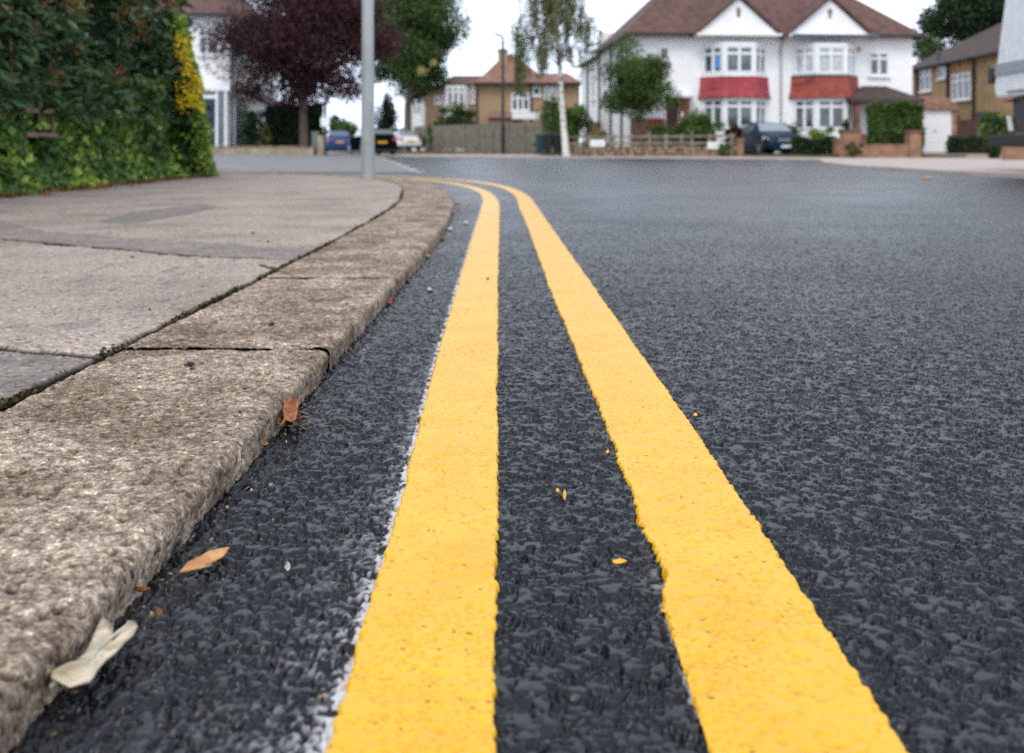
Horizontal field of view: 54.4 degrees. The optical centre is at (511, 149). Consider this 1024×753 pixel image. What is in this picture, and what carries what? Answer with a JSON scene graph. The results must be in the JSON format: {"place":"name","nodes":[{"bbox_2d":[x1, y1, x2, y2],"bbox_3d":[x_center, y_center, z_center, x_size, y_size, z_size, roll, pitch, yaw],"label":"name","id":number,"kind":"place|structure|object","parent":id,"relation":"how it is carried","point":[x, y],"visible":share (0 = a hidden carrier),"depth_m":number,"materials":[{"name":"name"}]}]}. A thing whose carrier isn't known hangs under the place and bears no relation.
{"place":"outdoors","nodes":[
{"label":"outdoors","id":0,"kind":"place"},
{"bbox_2d":[0,173,402,410],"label":"pavement","id":1,"kind":"structure","parent":0,"point":[84,296],"depth_m":2.86,"materials":[{"name":"concrete paving slabs"}]},
{"bbox_2d":[0,39,196,197],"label":"ivy","id":2,"kind":"object","parent":1,"relation":"on","point":[75,153],"visible":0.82,"depth_m":7.74,"materials":[{"name":"green plant"}]},
{"bbox_2d":[23,86,58,136],"bbox_3d":[-3.272,-0.264,6.926,0.031,0.356,0.570,0,0,-3],"label":"trellis","id":3,"kind":"object","parent":2,"relation":"attached to","point":[36,134],"visible":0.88,"depth_m":6.89,"materials":[{"name":"brown wood"}]},
{"bbox_2d":[0,0,214,130],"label":"laurel hedge","id":4,"kind":"object","parent":1,"relation":"on","point":[105,38],"visible":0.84,"depth_m":7.71,"materials":[{"name":"green plant"}]},
{"bbox_2d":[0,174,218,197],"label":"leaf litter","id":5,"kind":"object","parent":1,"relation":"on","point":[82,187],"visible":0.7,"depth_m":7.28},
{"bbox_2d":[131,13,219,176],"bbox_3d":[-3.767,-0.626,10.870,1.106,1.937,2.143,0,0,-17],"label":"climbing shrub","id":6,"kind":"object","parent":1,"relation":"on","point":[194,149],"visible":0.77,"depth_m":10.36,"materials":[{"name":"green plant"}]},
{"bbox_2d":[0,190,402,406],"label":"moss","id":7,"kind":"object","parent":1,"relation":"on","point":[14,398],"visible":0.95,"depth_m":1.85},
{"bbox_2d":[361,0,374,178],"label":"street lamp","id":8,"kind":"object","parent":1,"relation":"on","point":[367,127],"visible":0.84,"depth_m":9.70,"materials":[{"name":"metal"}]},
{"bbox_2d":[363,102,369,142],"bbox_3d":[-1.412,-0.265,9.683,0.070,0.400,0.004,0,0,0],"label":"access door","id":9,"kind":"structure","parent":8,"relation":"in","point":[366,105],"depth_m":9.68,"materials":[{"name":"metal"}]},
{"bbox_2d":[213,151,417,172],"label":"old road","id":10,"kind":"structure","parent":0,"point":[335,162],"depth_m":21.05,"materials":[{"name":"asphalt"}]},
{"bbox_2d":[311,132,319,154],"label":"utility pillar","id":11,"kind":"structure","parent":10,"relation":"on","point":[314,138],"depth_m":40.28,"materials":[{"name":"metal"}]},
{"bbox_2d":[321,86,328,155],"bbox_3d":[-7.350,-1.110,39.196,0.340,2.760,0.128,0,0,0],"label":"signpost","id":12,"kind":"object","parent":10,"relation":"on","point":[325,121],"visible":0.95,"depth_m":39.15,"materials":[{"name":"metal"}]},
{"bbox_2d":[327,131,350,151],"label":"parked car","id":13,"kind":"object","parent":10,"relation":"on","point":[337,140],"visible":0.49,"depth_m":65.64,"materials":[{"name":"blue paint"}]},
{"bbox_2d":[329,145,580,153],"bbox_3d":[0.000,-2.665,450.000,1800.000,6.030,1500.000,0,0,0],"label":"ground","id":14,"kind":"structure","parent":0,"point":[397,151],"depth_m":81.82,"materials":[{"name":"brown"}]},
{"bbox_2d":[198,0,412,145],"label":"copper plum tree","id":15,"kind":"object","parent":14,"relation":"on","point":[295,44],"visible":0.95,"depth_m":41.99,"materials":[{"name":"purple plant"}]},
{"bbox_2d":[323,114,357,150],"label":"roadside bush","id":16,"kind":"object","parent":14,"relation":"on","point":[336,123],"visible":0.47,"depth_m":84.72,"materials":[{"name":"green plant"}]},
{"bbox_2d":[375,92,401,130],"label":"clipped conifer","id":17,"kind":"object","parent":14,"relation":"on","point":[384,118],"visible":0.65,"depth_m":94.68,"materials":[{"name":"green plant"}]},
{"bbox_2d":[393,131,421,149],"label":"parked car","id":18,"kind":"object","parent":14,"relation":"on","point":[407,140],"visible":0.69,"depth_m":71.22,"materials":[{"name":"white paint"}]},
{"bbox_2d":[410,96,426,150],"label":"distant house","id":19,"kind":"structure","parent":14,"relation":"on","point":[418,114],"depth_m":94.00,"materials":[{"name":"white"}]},
{"bbox_2d":[374,0,474,152],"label":"street tree","id":20,"kind":"object","parent":14,"relation":"on","point":[419,72],"visible":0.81,"depth_m":78.04,"materials":[{"name":"green plant"}]},
{"bbox_2d":[424,101,475,149],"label":"overhanging hedge","id":21,"kind":"object","parent":14,"relation":"on","point":[459,116],"visible":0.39,"depth_m":74.27,"materials":[{"name":"green plant"}]},
{"bbox_2d":[424,76,481,149],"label":"terraced house","id":22,"kind":"structure","parent":14,"relation":"on","point":[460,89],"depth_m":80.00,"materials":[{"name":"brown brick"}]},
{"bbox_2d":[447,87,452,104],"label":"window","id":23,"kind":"structure","parent":22,"relation":"in","point":[449,89],"depth_m":79.03,"materials":[{"name":"white paint"}]},
{"bbox_2d":[459,87,463,103],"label":"window","id":24,"kind":"structure","parent":22,"relation":"in","point":[461,89],"depth_m":79.03,"materials":[{"name":"white paint"}]},
{"bbox_2d":[469,85,474,103],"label":"window","id":25,"kind":"structure","parent":22,"relation":"in","point":[472,87],"depth_m":79.94,"materials":[{"name":"white paint"}]},
{"bbox_2d":[413,122,544,153],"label":"board fence","id":26,"kind":"object","parent":14,"relation":"on","point":[519,138],"visible":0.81,"depth_m":65.34,"materials":[{"name":"grey wood"}]},
{"bbox_2d":[473,49,580,151],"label":"corner house","id":27,"kind":"structure","parent":14,"relation":"on","point":[517,108],"depth_m":70.00,"materials":[{"name":"brown brick"}]},
{"bbox_2d":[510,93,530,111],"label":"window","id":28,"kind":"structure","parent":27,"relation":"in","point":[518,103],"depth_m":69.95,"materials":[{"name":"white paint"}]},
{"bbox_2d":[532,87,541,96],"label":"window","id":29,"kind":"structure","parent":27,"relation":"in","point":[535,93],"depth_m":69.93,"materials":[{"name":"white paint"}]},
{"bbox_2d":[544,86,557,101],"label":"window","id":30,"kind":"structure","parent":27,"relation":"in","point":[549,91],"depth_m":69.95,"materials":[{"name":"white paint"}]},
{"bbox_2d":[8,157,1023,752],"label":"road","id":31,"kind":"structure","parent":0,"point":[832,355],"depth_m":0.99,"materials":[{"name":"asphalt"}]},
{"bbox_2d":[49,617,137,687],"bbox_3d":[-0.253,0.305,0.605,0.030,0.008,0.081,0,0,0],"label":"fallen leaf","id":32,"kind":"object","parent":31,"relation":"on","point":[102,648],"visible":1,"depth_m":0.60,"materials":[{"name":"plant"}]},
{"bbox_2d":[133,586,149,591],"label":"fallen leaf","id":33,"kind":"object","parent":31,"relation":"on","point":[141,589],"visible":1,"depth_m":0.71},
{"bbox_2d":[179,547,228,571],"bbox_3d":[-0.234,0.313,0.756,0.018,0.006,0.048,0,0,11],"label":"fallen leaf","id":34,"kind":"object","parent":31,"relation":"on","point":[207,558],"visible":1,"depth_m":0.76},
{"bbox_2d":[0,172,453,752],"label":"kerb","id":35,"kind":"structure","parent":31,"relation":"on","point":[124,470],"depth_m":1.01,"materials":[{"name":"concrete"}]},
{"bbox_2d":[51,188,469,749],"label":"leaf crumbs","id":36,"kind":"object","parent":31,"relation":"on","point":[73,691],"visible":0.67,"depth_m":0.93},
{"bbox_2d":[282,397,298,421],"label":"fallen leaf","id":37,"kind":"object","parent":31,"relation":"on","point":[290,408],"visible":1,"depth_m":1.15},
{"bbox_2d":[288,411,309,426],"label":"dry stem","id":38,"kind":"object","parent":31,"relation":"on","point":[300,423],"visible":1,"depth_m":1.13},
{"bbox_2d":[326,178,499,752],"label":"road marking","id":39,"kind":"object","parent":31,"relation":"on","point":[422,678],"visible":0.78,"depth_m":0.75,"materials":[{"name":"paint"}]},
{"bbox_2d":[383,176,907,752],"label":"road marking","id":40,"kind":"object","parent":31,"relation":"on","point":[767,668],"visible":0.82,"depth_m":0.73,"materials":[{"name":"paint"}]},
{"bbox_2d":[1001,147,1023,159],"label":"brick wall","id":41,"kind":"structure","parent":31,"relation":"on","point":[1012,153],"depth_m":26.00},
{"bbox_2d":[248,0,954,141],"label":"sky","id":42,"kind":"structure","parent":0,"point":[491,17],"materials":[{"name":"white"}]},
{"bbox_2d":[375,154,1023,178],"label":"footway","id":43,"kind":"structure","parent":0,"point":[989,167],"depth_m":20.91,"materials":[{"name":"concrete"}]},
{"bbox_2d":[347,127,396,154],"bbox_3d":[-7.754,-0.454,54.910,2.172,1.536,4.278,0,0,-24],"label":"parked car","id":44,"kind":"object","parent":43,"relation":"on","point":[385,139],"visible":0.59,"depth_m":53.30,"materials":[{"name":"black paint"}]},
{"bbox_2d":[492,33,504,153],"bbox_3d":[-0.759,-3.130,56.000,0.740,6.800,0.240,0,0,0],"label":"street lamp","id":45,"kind":"object","parent":43,"relation":"on","point":[502,125],"visible":0.97,"depth_m":55.93,"materials":[{"name":"metal"}]},
{"bbox_2d":[535,133,543,154],"bbox_3d":[1.357,-0.292,49.270,0.414,1.119,0.725,0,0,0],"label":"wheelie bin","id":46,"kind":"object","parent":43,"relation":"on","point":[539,142],"visible":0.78,"depth_m":48.97,"materials":[{"name":"green paint"}]},
{"bbox_2d":[544,132,551,152],"bbox_3d":[1.769,-0.308,48.870,0.411,1.151,0.725,0,0,0],"label":"wheelie bin","id":47,"kind":"object","parent":43,"relation":"on","point":[548,142],"visible":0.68,"depth_m":48.57,"materials":[{"name":"black paint"}]},
{"bbox_2d":[506,0,604,155],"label":"birch tree","id":48,"kind":"object","parent":43,"relation":"on","point":[550,9],"visible":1,"depth_m":41.09,"materials":[{"name":"green plant"}]},
{"bbox_2d":[552,132,560,152],"bbox_3d":[2.201,-0.300,49.070,0.413,1.135,0.725,0,0,0],"label":"wheelie bin","id":49,"kind":"object","parent":43,"relation":"on","point":[556,141],"visible":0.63,"depth_m":48.77,"materials":[{"name":"black paint"}]},
{"bbox_2d":[532,95,593,152],"bbox_3d":[2.595,-1.266,51.115,3.201,3.064,3.288,0,0,-19],"label":"laurel bush","id":50,"kind":"object","parent":43,"relation":"on","point":[575,115],"visible":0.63,"depth_m":50.29,"materials":[{"name":"green plant"}]},
{"bbox_2d":[586,122,600,141],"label":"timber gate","id":51,"kind":"structure","parent":43,"relation":"on","point":[594,124],"depth_m":52.00,"materials":[{"name":"brown wood"}]},
{"bbox_2d":[590,140,604,155],"bbox_3d":[3.487,-0.041,40.558,0.594,0.721,0.064,0,0,0],"label":"street name sign","id":52,"kind":"object","parent":43,"relation":"on","point":[597,142],"visible":0.94,"depth_m":40.53,"materials":[{"name":"metal"}]},
{"bbox_2d":[589,126,610,146],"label":"straw grass clump","id":53,"kind":"object","parent":43,"relation":"on","point":[598,131],"visible":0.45,"depth_m":42.51,"materials":[{"name":"beige plant"}]},
{"bbox_2d":[598,33,682,145],"bbox_3d":[5.201,-2.277,41.574,3.136,5.301,3.070,0,0,-28],"label":"young street tree","id":54,"kind":"object","parent":43,"relation":"on","point":[639,78],"visible":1,"depth_m":41.14,"materials":[{"name":"green plant"}]},
{"bbox_2d":[569,146,736,156],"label":"stone wall","id":55,"kind":"structure","parent":43,"relation":"on","point":[653,151],"depth_m":40.51,"materials":[{"name":"stone"}]},
{"bbox_2d":[568,131,735,146],"bbox_3d":[5.509,-0.255,40.679,7.394,0.950,0.140,0,0,29],"label":"rail fence","id":56,"kind":"object","parent":55,"relation":"on","point":[650,142],"visible":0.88,"depth_m":40.42,"materials":[{"name":"brown wood"}]},
{"bbox_2d":[645,122,677,145],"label":"rounded bush","id":57,"kind":"object","parent":43,"relation":"on","point":[665,129],"visible":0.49,"depth_m":41.03,"materials":[{"name":"green plant"}]},
{"bbox_2d":[671,107,725,145],"bbox_3d":[7.406,-0.728,40.452,2.137,1.955,1.877,0,0,41],"label":"rounded bush","id":58,"kind":"object","parent":43,"relation":"on","point":[699,124],"visible":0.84,"depth_m":40.19,"materials":[{"name":"green plant"}]},
{"bbox_2d":[708,142,724,156],"bbox_3d":[7.930,0.012,38.658,0.673,0.617,0.064,0,0,0],"label":"street name sign","id":59,"kind":"object","parent":43,"relation":"on","point":[713,145],"visible":0.72,"depth_m":38.63,"materials":[{"name":"metal"}]},
{"bbox_2d":[717,143,731,156],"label":"shrub","id":60,"kind":"object","parent":43,"relation":"on","point":[723,150],"depth_m":38.29,"materials":[{"name":"green plant"}]},
{"bbox_2d":[720,123,743,145],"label":"maroon shrub","id":61,"kind":"object","parent":43,"relation":"on","point":[736,130],"visible":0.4,"depth_m":41.50,"materials":[{"name":"brown plant"}]},
{"bbox_2d":[733,139,744,156],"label":"brick pier","id":62,"kind":"structure","parent":43,"relation":"on","point":[739,144],"depth_m":38.90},
{"bbox_2d":[778,122,804,153],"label":"garden shrub","id":63,"kind":"object","parent":43,"relation":"on","point":[792,129],"visible":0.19,"depth_m":42.02,"materials":[{"name":"green plant"}]},
{"bbox_2d":[790,135,838,154],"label":"hedge","id":64,"kind":"object","parent":43,"relation":"on","point":[799,144],"visible":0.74,"depth_m":36.10,"materials":[{"name":"green plant"}]},
{"bbox_2d":[806,125,834,153],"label":"garden shrub","id":65,"kind":"object","parent":43,"relation":"on","point":[815,133],"visible":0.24,"depth_m":38.41,"materials":[{"name":"green plant"}]},
{"bbox_2d":[844,141,864,157],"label":"trailing plant","id":66,"kind":"object","parent":43,"relation":"on","point":[853,148],"visible":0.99,"depth_m":32.82,"materials":[{"name":"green plant"}]},
{"bbox_2d":[838,130,922,157],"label":"garden wall","id":67,"kind":"structure","parent":43,"relation":"on","point":[910,147],"depth_m":33.30,"materials":[{"name":"orange brick"}]},
{"bbox_2d":[864,99,926,157],"bbox_3d":[13.219,-0.699,34.302,1.986,2.058,1.307,0,0,0],"label":"box hedge","id":68,"kind":"object","parent":43,"relation":"on","point":[905,114],"visible":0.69,"depth_m":33.88,"materials":[{"name":"green plant"}]},
{"bbox_2d":[918,97,959,151],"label":"garage","id":69,"kind":"structure","parent":43,"relation":"on","point":[940,120],"depth_m":47.01,"materials":[{"name":"orange brick"}]},
{"bbox_2d":[923,110,951,151],"bbox_3d":[19.921,-0.855,47.025,1.684,2.050,0.090,0,0,0],"label":"door","id":70,"kind":"structure","parent":69,"relation":"in","point":[938,123],"depth_m":47.01,"materials":[{"name":"white paint"}]},
{"bbox_2d":[944,134,988,153],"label":"fence hedge","id":71,"kind":"object","parent":43,"relation":"on","point":[954,144],"visible":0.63,"depth_m":42.17,"materials":[{"name":"green plant"}]},
{"bbox_2d":[957,115,985,152],"bbox_3d":[20.317,-0.605,44.010,1.258,1.850,0.100,0,0,0],"label":"panel fence","id":72,"kind":"object","parent":43,"relation":"on","point":[968,128],"visible":0.31,"depth_m":44.00,"materials":[{"name":"brown wood"}]},
{"bbox_2d":[976,110,1021,158],"bbox_3d":[14.649,-0.438,29.962,1.177,1.512,1.131,0,0,-44],"label":"roadside shrub","id":73,"kind":"object","parent":43,"relation":"on","point":[994,123],"visible":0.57,"depth_m":29.91,"materials":[{"name":"green plant"}]},
{"bbox_2d":[987,0,1023,146],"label":"lorry","id":74,"kind":"object","parent":43,"relation":"on","point":[1005,75],"visible":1,"depth_m":12.45,"materials":[{"name":"white paint"}]},
{"bbox_2d":[540,152,965,157],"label":"garden ground","id":75,"kind":"structure","parent":0,"point":[803,155],"depth_m":35.82,"materials":[{"name":"brown"}]},
{"bbox_2d":[575,0,927,153],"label":"semi detached house","id":76,"kind":"structure","parent":75,"relation":"on","point":[821,65],"depth_m":43.76,"materials":[{"name":"paint"}]},
{"bbox_2d":[589,73,594,101],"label":"window","id":77,"kind":"structure","parent":76,"relation":"in","point":[593,75],"depth_m":54.30,"materials":[{"name":"white paint"}]},
{"bbox_2d":[659,46,671,61],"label":"window","id":78,"kind":"structure","parent":76,"relation":"in","point":[664,51],"depth_m":43.67,"materials":[{"name":"white paint"}]},
{"bbox_2d":[666,99,677,145],"bbox_3d":[7.028,-0.928,43.688,0.492,2.596,0.086,0,0,-4],"label":"side door","id":79,"kind":"structure","parent":76,"relation":"in","point":[671,117],"depth_m":43.64,"materials":[{"name":"brown wood"}]},
{"bbox_2d":[679,99,689,145],"bbox_3d":[7.576,-0.928,43.712,0.458,2.596,0.126,0,0,-4],"label":"door","id":80,"kind":"structure","parent":76,"relation":"in","point":[684,106],"depth_m":43.69,"materials":[{"name":"brown wood"}]},
{"bbox_2d":[703,46,722,73],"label":"window","id":81,"kind":"structure","parent":76,"relation":"in","point":[712,56],"depth_m":43.46,"materials":[{"name":"white paint"}]},
{"bbox_2d":[703,99,722,128],"bbox_3d":[8.795,-1.541,43.504,0.941,1.297,0.100,0,0,41],"label":"window","id":82,"kind":"structure","parent":76,"relation":"in","point":[714,107],"depth_m":43.44,"materials":[{"name":"white paint"}]},
{"bbox_2d":[726,46,752,72],"bbox_3d":[9.864,-3.913,43.215,1.230,1.177,0.100,0,0,-4],"label":"window","id":83,"kind":"structure","parent":76,"relation":"in","point":[739,59],"depth_m":43.20,"materials":[{"name":"white paint"}]},
{"bbox_2d":[726,99,752,128],"bbox_3d":[9.864,-1.541,43.215,1.230,1.297,0.100,0,0,-4],"label":"window","id":84,"kind":"structure","parent":76,"relation":"in","point":[738,111],"depth_m":43.20,"materials":[{"name":"white paint"}]},
{"bbox_2d":[756,46,765,73],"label":"window","id":85,"kind":"structure","parent":76,"relation":"in","point":[760,51],"depth_m":43.61,"materials":[{"name":"white paint"}]},
{"bbox_2d":[756,99,765,121],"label":"window","id":86,"kind":"structure","parent":76,"relation":"in","point":[760,104],"depth_m":43.61,"materials":[{"name":"white paint"}]},
{"bbox_2d":[794,47,814,74],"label":"window","id":87,"kind":"structure","parent":76,"relation":"in","point":[804,57],"depth_m":43.78,"materials":[{"name":"white paint"}]},
{"bbox_2d":[794,100,814,129],"bbox_3d":[12.883,-1.541,43.824,0.941,1.297,0.100,0,0,41],"label":"window","id":88,"kind":"structure","parent":76,"relation":"in","point":[804,110],"depth_m":43.78,"materials":[{"name":"white paint"}]},
{"bbox_2d":[818,46,844,73],"bbox_3d":[13.951,-3.913,43.534,1.230,1.177,0.100,0,0,-4],"label":"window","id":89,"kind":"structure","parent":76,"relation":"in","point":[831,60],"depth_m":43.52,"materials":[{"name":"white paint"}]},
{"bbox_2d":[818,99,844,128],"bbox_3d":[13.951,-1.541,43.534,1.230,1.297,0.100,0,0,-4],"label":"window","id":90,"kind":"structure","parent":76,"relation":"in","point":[830,112],"depth_m":43.52,"materials":[{"name":"white paint"}]},
{"bbox_2d":[848,103,851,129],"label":"window","id":91,"kind":"structure","parent":76,"relation":"in","point":[849,104],"depth_m":43.92,"materials":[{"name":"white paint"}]},
{"bbox_2d":[848,47,855,74],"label":"window","id":92,"kind":"structure","parent":76,"relation":"in","point":[851,51],"depth_m":44.02,"materials":[{"name":"white paint"}]},
{"bbox_2d":[868,52,890,77],"bbox_3d":[16.379,-3.783,44.416,1.028,1.132,0.180,0,0,-4],"label":"window","id":93,"kind":"structure","parent":76,"relation":"in","point":[878,61],"depth_m":44.44,"materials":[{"name":"white paint"}]},
{"bbox_2d":[912,30,947,62],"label":"pale garden tree","id":94,"kind":"object","parent":75,"relation":"on","point":[923,51],"visible":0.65,"depth_m":79.32,"materials":[{"name":"green plant"}]},
{"bbox_2d":[912,0,1004,49],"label":"dark evergreen tree","id":95,"kind":"object","parent":75,"relation":"on","point":[966,19],"visible":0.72,"depth_m":60.54,"materials":[{"name":"green plant"}]},
{"bbox_2d":[912,22,1023,133],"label":"detached house","id":96,"kind":"structure","parent":75,"relation":"on","point":[956,73],"depth_m":51.17,"materials":[{"name":"brown brick"},{"name":"roof tile"},{"name":"glass"}]},
{"bbox_2d":[918,69,931,92],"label":"window","id":97,"kind":"structure","parent":96,"relation":"in","point":[925,75],"depth_m":55.46,"materials":[{"name":"glass"}]},
{"bbox_2d":[936,66,945,80],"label":"window","id":98,"kind":"structure","parent":96,"relation":"in","point":[941,70],"depth_m":53.41,"materials":[{"name":"glass"}]},
{"bbox_2d":[951,72,971,101],"bbox_3d":[23.050,-3.201,51.158,0.180,1.445,2.270,0,0,0],"label":"window","id":99,"kind":"structure","parent":96,"relation":"in","point":[961,82],"depth_m":51.15,"materials":[{"name":"glass"}]},
{"bbox_2d":[831,139,838,154],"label":"brick pier","id":100,"kind":"structure","parent":0,"point":[835,146],"depth_m":35.55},
{"bbox_2d":[924,152,1000,157],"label":"driveway","id":101,"kind":"structure","parent":0,"point":[978,155],"depth_m":40.04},
{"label":"garden ground","id":102,"kind":"structure","parent":0,"visible":0},
{"bbox_2d":[153,0,279,145],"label":"white house","id":103,"kind":"structure","parent":102,"relation":"on","point":[226,128],"depth_m":43.50,"materials":[{"name":"paint"}]},
{"bbox_2d":[196,30,217,56],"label":"window","id":104,"kind":"structure","parent":103,"relation":"in","point":[200,52],"depth_m":43.44,"materials":[{"name":"white paint"}]},
{"bbox_2d":[204,99,214,145],"bbox_3d":[-12.794,-0.967,42.105,0.493,2.334,0.090,0,0,0],"label":"door","id":105,"kind":"structure","parent":103,"relation":"in","point":[209,102],"depth_m":42.10,"materials":[{"name":"blue metal"}]},
{"bbox_2d":[237,102,264,145],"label":"conifer bush","id":106,"kind":"object","parent":102,"relation":"on","point":[248,124],"visible":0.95,"depth_m":42.15,"materials":[{"name":"green plant"}]},
{"bbox_2d":[254,125,273,145],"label":"conifer bush","id":107,"kind":"object","parent":102,"relation":"on","point":[265,136],"visible":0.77,"depth_m":42.57,"materials":[{"name":"green plant"}]},
{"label":"driveway","id":108,"kind":"structure","parent":0,"visible":0},
{"bbox_2d":[740,122,800,153],"bbox_3d":[10.752,-0.473,42.190,2.094,1.427,4.177,0,0,-10],"label":"parked car","id":109,"kind":"object","parent":108,"relation":"on","point":[766,137],"visible":0.66,"depth_m":41.11,"materials":[{"name":"blue paint"}]},
{"label":"left footway","id":110,"kind":"structure","parent":0,"visible":0},
{"bbox_2d":[212,135,323,155],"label":"wall","id":111,"kind":"structure","parent":110,"relation":"on","point":[301,150],"depth_m":40.00,"materials":[{"name":"yellow brick"}]},
{"bbox_2d":[264,103,323,145],"bbox_3d":[-9.672,-0.910,44.209,2.749,2.408,1.417,0,0,0],"label":"garden hedge","id":112,"kind":"object","parent":110,"relation":"on","point":[283,126],"visible":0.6,"depth_m":43.68,"materials":[{"name":"green plant"}]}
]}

